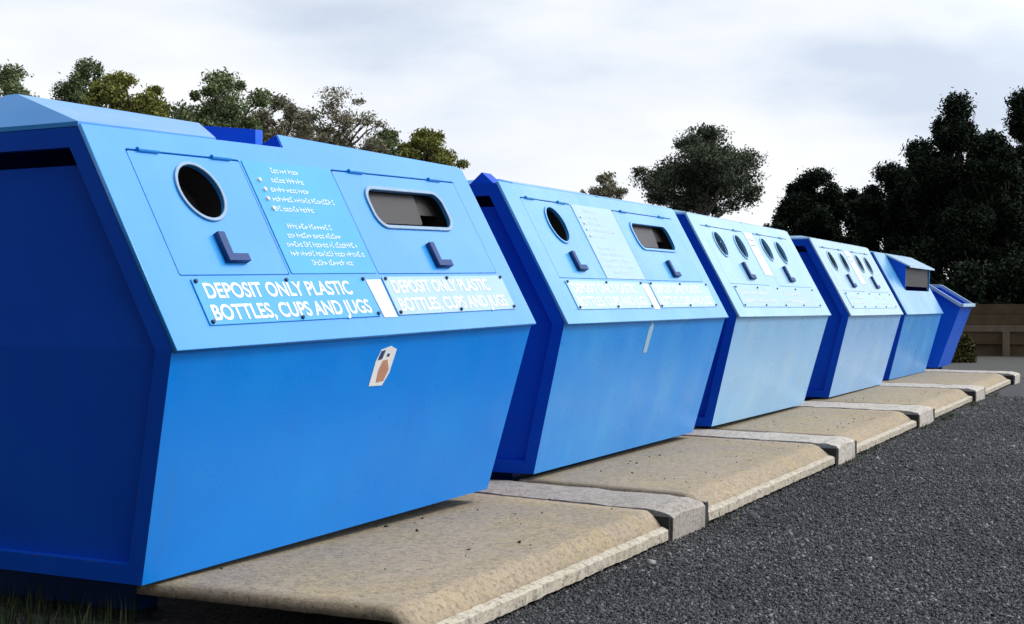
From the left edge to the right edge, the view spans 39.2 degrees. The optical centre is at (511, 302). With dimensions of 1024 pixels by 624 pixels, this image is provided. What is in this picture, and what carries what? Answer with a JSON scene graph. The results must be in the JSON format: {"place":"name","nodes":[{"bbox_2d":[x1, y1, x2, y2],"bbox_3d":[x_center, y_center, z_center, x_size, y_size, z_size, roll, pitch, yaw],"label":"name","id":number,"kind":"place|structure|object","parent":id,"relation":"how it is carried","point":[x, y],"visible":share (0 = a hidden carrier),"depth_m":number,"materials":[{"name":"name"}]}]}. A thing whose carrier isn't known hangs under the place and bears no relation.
{"place":"outdoors","nodes":[
{"label":"outdoors","id":0,"kind":"place"},
{"bbox_2d":[0,578,141,623],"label":"grass","id":1,"kind":"structure","parent":0,"point":[28,618],"depth_m":6.30,"materials":[{"name":"green plant"}]},
{"bbox_2d":[0,378,1023,623],"bbox_3d":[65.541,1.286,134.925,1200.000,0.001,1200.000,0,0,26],"label":"ground","id":2,"kind":"structure","parent":0,"point":[170,610],"depth_m":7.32,"materials":[{"name":"grey gravel"}]},
{"bbox_2d":[0,59,61,100],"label":"deciduous tree","id":3,"kind":"object","parent":2,"relation":"on","point":[10,78],"visible":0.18,"depth_m":54.44,"materials":[{"name":"green plant"}]},
{"bbox_2d":[49,56,116,107],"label":"deciduous tree","id":4,"kind":"object","parent":2,"relation":"on","point":[72,90],"visible":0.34,"depth_m":61.55,"materials":[{"name":"green plant"}]},
{"bbox_2d":[75,70,174,117],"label":"deciduous tree","id":5,"kind":"object","parent":2,"relation":"on","point":[114,88],"visible":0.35,"depth_m":49.10,"materials":[{"name":"green plant"}]},
{"bbox_2d":[167,66,275,129],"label":"deciduous tree","id":6,"kind":"object","parent":2,"relation":"on","point":[218,109],"visible":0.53,"depth_m":53.15,"materials":[{"name":"green plant"}]},
{"bbox_2d":[249,93,317,142],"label":"deciduous tree","id":7,"kind":"object","parent":2,"relation":"on","point":[288,112],"visible":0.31,"depth_m":61.45,"materials":[{"name":"green plant"}]},
{"bbox_2d":[290,84,391,154],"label":"deciduous tree","id":8,"kind":"object","parent":2,"relation":"on","point":[323,133],"visible":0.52,"depth_m":55.80,"materials":[{"name":"green plant"}]},
{"bbox_2d":[356,126,403,155],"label":"deciduous tree","id":9,"kind":"object","parent":2,"relation":"on","point":[390,138],"visible":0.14,"depth_m":61.63,"materials":[{"name":"green plant"}]},
{"bbox_2d":[137,493,667,623],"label":"concrete slab","id":10,"kind":"structure","parent":2,"relation":"on","point":[498,570],"depth_m":6.83,"materials":[{"name":"beige concrete"}]},
{"bbox_2d":[0,94,535,610],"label":"recycling bin","id":11,"kind":"object","parent":10,"relation":"on","point":[222,344],"visible":1,"depth_m":6.54,"materials":[{"name":"blue metal"}]},
{"bbox_2d":[126,147,287,275],"bbox_3d":[-1.434,-0.405,6.577,0.434,0.576,0.769,0,1,28],"label":"hatch door","id":12,"kind":"structure","parent":11,"relation":"in","point":[205,230],"depth_m":6.53,"materials":[{"name":"blue metal"}]},
{"bbox_2d":[331,169,495,273],"bbox_3d":[-0.633,-0.444,8.184,0.551,0.576,1.279,0,1,28],"label":"hatch door","id":13,"kind":"structure","parent":11,"relation":"in","point":[405,226],"depth_m":8.08,"materials":[{"name":"blue metal"}]},
{"bbox_2d":[396,126,469,169],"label":"deciduous tree","id":14,"kind":"object","parent":2,"relation":"on","point":[427,142],"visible":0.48,"depth_m":57.30,"materials":[{"name":"green plant"}]},
{"bbox_2d":[474,480,707,541],"bbox_3d":[-0.086,1.332,9.429,2.879,0.256,0.756,0,0,33],"label":"concrete sleeper","id":15,"kind":"object","parent":2,"relation":"on","point":[676,517],"visible":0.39,"depth_m":8.86,"materials":[{"name":"grey concrete"}]},
{"bbox_2d":[580,170,628,199],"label":"deciduous tree","id":16,"kind":"object","parent":2,"relation":"on","point":[610,189],"visible":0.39,"depth_m":74.42,"materials":[{"name":"green plant"}]},
{"bbox_2d":[519,436,834,520],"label":"concrete slab","id":17,"kind":"structure","parent":2,"relation":"on","point":[756,471],"depth_m":10.60,"materials":[{"name":"beige concrete"}]},
{"bbox_2d":[467,172,727,480],"bbox_3d":[0.223,0.247,11.696,2.079,2.314,3.598,0,0,26],"label":"recycling bin","id":18,"kind":"object","parent":17,"relation":"on","point":[626,307],"visible":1,"depth_m":10.64,"materials":[{"name":"blue metal"}]},
{"bbox_2d":[520,196,605,278],"bbox_3d":[0.316,-0.458,10.390,0.438,0.588,0.858,0,0,26],"label":"hatch door","id":19,"kind":"structure","parent":18,"relation":"in","point":[569,251],"depth_m":10.32,"materials":[{"name":"blue metal"}]},
{"bbox_2d":[612,210,702,281],"bbox_3d":[1.140,-0.465,12.212,0.555,0.588,1.426,0,0,26],"label":"hatch door","id":20,"kind":"structure","parent":18,"relation":"in","point":[655,243],"depth_m":12.13,"materials":[{"name":"blue metal"}]},
{"bbox_2d":[626,122,770,217],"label":"deciduous tree","id":21,"kind":"object","parent":2,"relation":"on","point":[707,172],"visible":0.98,"depth_m":59.02,"materials":[{"name":"green plant"}]},
{"bbox_2d":[680,428,856,465],"bbox_3d":[1.786,1.326,13.322,2.853,0.262,0.815,0,0,33],"label":"concrete sleeper","id":22,"kind":"object","parent":2,"relation":"on","point":[840,449],"visible":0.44,"depth_m":12.74,"materials":[{"name":"grey concrete"}]},
{"bbox_2d":[763,204,795,233],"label":"deciduous tree","id":23,"kind":"object","parent":2,"relation":"on","point":[778,222],"visible":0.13,"depth_m":69.63,"materials":[{"name":"green plant"}]},
{"bbox_2d":[705,407,916,452],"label":"concrete slab","id":24,"kind":"structure","parent":2,"relation":"on","point":[867,429],"depth_m":14.54,"materials":[{"name":"beige concrete"}]},
{"bbox_2d":[674,210,830,427],"bbox_3d":[1.966,0.272,15.415,2.080,2.286,3.706,0,0,25],"label":"recycling bin","id":25,"kind":"object","parent":24,"relation":"on","point":[774,323],"visible":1,"depth_m":14.54,"materials":[{"name":"blue metal"}]},
{"bbox_2d":[700,224,768,285],"bbox_3d":[2.168,-0.461,14.315,0.433,0.583,1.389,0,0,25],"label":"hatch door","id":26,"kind":"structure","parent":25,"relation":"in","point":[739,266],"depth_m":14.24,"materials":[{"name":"blue metal"}]},
{"bbox_2d":[752,233,811,287],"bbox_3d":[2.938,-0.454,15.941,0.438,0.583,1.429,0,0,25],"label":"hatch door","id":27,"kind":"structure","parent":25,"relation":"in","point":[788,273],"depth_m":15.84,"materials":[{"name":"blue metal"}]},
{"bbox_2d":[775,166,859,245],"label":"deciduous tree","id":28,"kind":"object","parent":2,"relation":"on","point":[811,211],"visible":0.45,"depth_m":61.26,"materials":[{"name":"green plant"}]},
{"bbox_2d":[708,392,998,527],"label":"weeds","id":29,"kind":"object","parent":2,"relation":"on","point":[952,413],"visible":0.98,"depth_m":13.66,"materials":[{"name":"green plant"}]},
{"bbox_2d":[793,401,934,427],"bbox_3d":[3.574,1.323,17.049,2.847,0.262,1.058,0,0,33],"label":"concrete sleeper","id":30,"kind":"object","parent":2,"relation":"on","point":[922,415],"visible":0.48,"depth_m":16.45,"materials":[{"name":"grey concrete"}]},
{"bbox_2d":[841,159,914,253],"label":"deciduous tree","id":31,"kind":"object","parent":2,"relation":"on","point":[864,206],"visible":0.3,"depth_m":57.15,"materials":[{"name":"green plant"}]},
{"bbox_2d":[808,386,971,417],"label":"concrete slab","id":32,"kind":"structure","parent":2,"relation":"on","point":[940,401],"depth_m":18.50,"materials":[{"name":"beige concrete"}]},
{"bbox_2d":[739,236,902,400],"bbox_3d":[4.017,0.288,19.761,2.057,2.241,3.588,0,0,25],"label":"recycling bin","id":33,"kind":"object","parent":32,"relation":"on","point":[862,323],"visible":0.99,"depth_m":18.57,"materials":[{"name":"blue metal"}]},
{"bbox_2d":[819,246,864,291],"bbox_3d":[4.239,-0.425,18.717,0.431,0.577,1.389,0,0,25],"label":"hatch door","id":34,"kind":"structure","parent":33,"relation":"in","point":[847,279],"depth_m":18.66,"materials":[{"name":"blue metal"}]},
{"bbox_2d":[844,251,888,292],"bbox_3d":[4.978,-0.420,20.294,0.436,0.577,1.311,0,0,25],"label":"hatch door","id":35,"kind":"structure","parent":33,"relation":"in","point":[869,273],"depth_m":20.19,"materials":[{"name":"blue metal"}]},
{"bbox_2d":[879,135,951,268],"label":"deciduous tree","id":36,"kind":"object","parent":2,"relation":"on","point":[893,211],"visible":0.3,"depth_m":55.32,"materials":[{"name":"green plant"}]},
{"bbox_2d":[889,235,950,285],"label":"shrub","id":37,"kind":"object","parent":2,"relation":"on","point":[925,253],"visible":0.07,"depth_m":49.64,"materials":[{"name":"green plant"}]},
{"bbox_2d":[876,382,984,401],"bbox_3d":[5.515,1.319,21.082,2.808,0.262,1.010,0,0,33],"label":"concrete sleeper","id":38,"kind":"object","parent":2,"relation":"on","point":[976,392],"visible":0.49,"depth_m":20.43,"materials":[{"name":"grey concrete"}]},
{"bbox_2d":[882,372,1010,394],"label":"concrete slab","id":39,"kind":"structure","parent":2,"relation":"on","point":[989,382],"depth_m":22.77,"materials":[{"name":"beige concrete"}]},
{"bbox_2d":[830,251,942,379],"bbox_3d":[5.847,0.301,23.864,2.032,2.205,3.328,0,0,26],"label":"recycling bin","id":40,"kind":"object","parent":39,"relation":"on","point":[916,300],"visible":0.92,"depth_m":23.07,"materials":[{"name":"blue metal"}]},
{"bbox_2d":[900,87,997,276],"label":"deciduous tree","id":41,"kind":"object","parent":2,"relation":"on","point":[938,173],"visible":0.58,"depth_m":51.42,"materials":[{"name":"green plant"}]},
{"bbox_2d":[951,334,976,362],"bbox_3d":[10.214,1.145,32.981,0.914,0.865,0.814,0,0,26],"label":"bush","id":42,"kind":"object","parent":2,"relation":"on","point":[965,349],"visible":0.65,"depth_m":32.78,"materials":[{"name":"green plant"}]},
{"bbox_2d":[924,369,1019,384],"bbox_3d":[7.502,1.316,25.205,2.761,0.262,0.867,0,0,34],"label":"concrete sleeper","id":43,"kind":"object","parent":2,"relation":"on","point":[1014,377],"visible":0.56,"depth_m":24.58,"materials":[{"name":"grey concrete"}]},
{"bbox_2d":[937,252,1016,331],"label":"shrub","id":44,"kind":"object","parent":2,"relation":"on","point":[970,280],"visible":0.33,"depth_m":45.12,"materials":[{"name":"green plant"}]},
{"bbox_2d":[934,123,1023,266],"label":"deciduous tree","id":45,"kind":"object","parent":2,"relation":"on","point":[985,223],"visible":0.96,"depth_m":49.14,"materials":[{"name":"green plant"}]},
{"bbox_2d":[990,251,1023,303],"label":"shrub","id":46,"kind":"object","parent":2,"relation":"on","point":[1009,282],"visible":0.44,"depth_m":45.26,"materials":[{"name":"green plant"}]},
{"bbox_2d":[1001,85,1023,256],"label":"deciduous tree","id":47,"kind":"object","parent":2,"relation":"on","point":[1015,117],"visible":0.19,"depth_m":53.52,"materials":[{"name":"green plant"}]},
{"bbox_2d":[0,0,1023,278],"label":"sky","id":48,"kind":"structure","parent":0,"point":[559,94],"materials":[{"name":"white"}]},
{"bbox_2d":[943,355,1023,377],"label":"path","id":49,"kind":"structure","parent":0,"point":[1001,363],"depth_m":31.73,"materials":[{"name":"grey concrete"}]},
{"bbox_2d":[926,284,974,368],"bbox_3d":[7.527,0.534,26.389,1.700,1.725,1.450,0,0,26],"label":"open skip","id":50,"kind":"object","parent":49,"relation":"on","point":[955,308],"visible":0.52,"depth_m":25.62,"materials":[{"name":"blue paint"}]},
{"bbox_2d":[962,304,1023,355],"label":"timber wall","id":51,"kind":"structure","parent":49,"relation":"on","point":[1007,339],"depth_m":36.88,"materials":[{"name":"brown wood"}]}
]}

